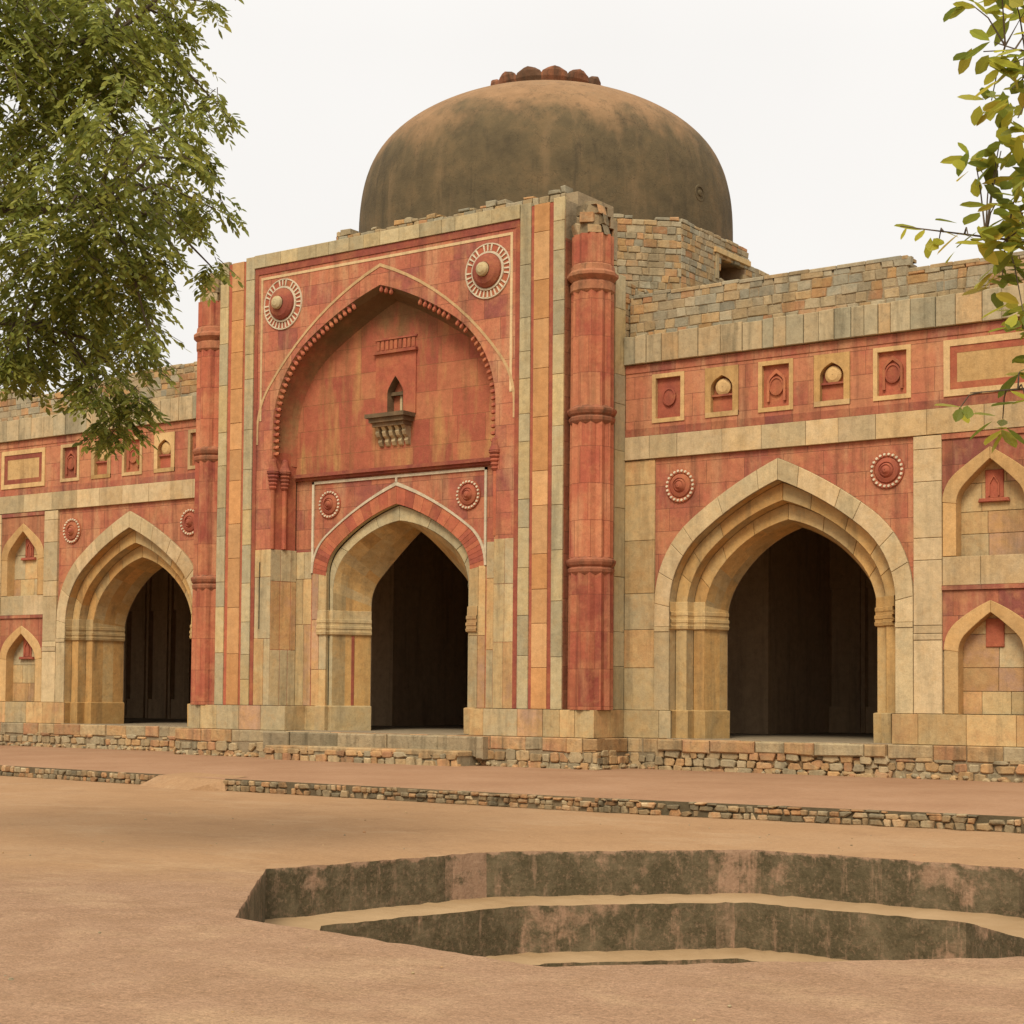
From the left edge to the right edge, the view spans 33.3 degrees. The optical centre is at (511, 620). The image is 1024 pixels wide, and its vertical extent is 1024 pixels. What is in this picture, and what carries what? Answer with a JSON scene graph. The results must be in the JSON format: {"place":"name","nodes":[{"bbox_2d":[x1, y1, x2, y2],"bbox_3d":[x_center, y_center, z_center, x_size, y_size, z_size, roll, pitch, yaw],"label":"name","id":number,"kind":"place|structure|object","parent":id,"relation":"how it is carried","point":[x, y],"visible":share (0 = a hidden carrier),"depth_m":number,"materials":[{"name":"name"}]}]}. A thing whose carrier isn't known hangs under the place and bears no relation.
{"place":"outdoors","nodes":[
{"label":"outdoors","id":0,"kind":"place"},
{"bbox_2d":[2,805,1019,1020],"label":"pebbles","id":1,"kind":"object","parent":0,"point":[11,978],"visible":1,"depth_m":18.70,"materials":[{"name":"stone"}]},
{"bbox_2d":[0,776,1023,1023],"bbox_3d":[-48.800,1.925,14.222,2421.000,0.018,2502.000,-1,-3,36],"label":"courtyard","id":2,"kind":"structure","parent":0,"point":[158,894],"depth_m":11.86,"materials":[{"name":"beige soil"}]},
{"bbox_2d":[0,765,162,783],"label":"rubble kerb","id":3,"kind":"structure","parent":2,"relation":"on","point":[81,775],"depth_m":33.05,"materials":[{"name":"beige stone"}]},
{"bbox_2d":[0,0,248,464],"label":"leafy tree","id":4,"kind":"object","parent":2,"relation":"on","point":[102,88],"visible":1,"depth_m":15.73,"materials":[{"name":"green plant"}]},
{"bbox_2d":[138,772,246,790],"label":"earth ramp","id":5,"kind":"structure","parent":2,"relation":"on","point":[188,781],"depth_m":30.67,"materials":[{"name":"beige soil"}]},
{"bbox_2d":[0,745,1023,816],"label":"terrace","id":6,"kind":"structure","parent":2,"relation":"on","point":[927,795],"depth_m":29.65,"materials":[{"name":"brown soil"}]},
{"bbox_2d":[0,65,1023,782],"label":"mosque","id":7,"kind":"structure","parent":6,"relation":"on","point":[548,417],"depth_m":37.37,"materials":[{"name":"red stone"}]},
{"bbox_2d":[223,779,1023,832],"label":"rubble kerb","id":8,"kind":"structure","parent":2,"relation":"on","point":[991,823],"depth_m":24.71,"materials":[{"name":"beige stone"}]},
{"bbox_2d":[236,850,1023,966],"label":"stepped tank","id":9,"kind":"object","parent":2,"relation":"in","point":[588,908],"visible":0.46,"depth_m":18.05,"materials":[{"name":"stone"}]},
{"bbox_2d":[894,0,1023,451],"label":"broadleaf tree","id":10,"kind":"object","parent":2,"relation":"on","point":[1009,227],"visible":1,"depth_m":9.10,"materials":[{"name":"green plant"}]},
{"bbox_2d":[0,0,1023,393],"label":"sky","id":11,"kind":"structure","parent":0,"point":[830,125],"materials":[{"name":"white"}]}
]}

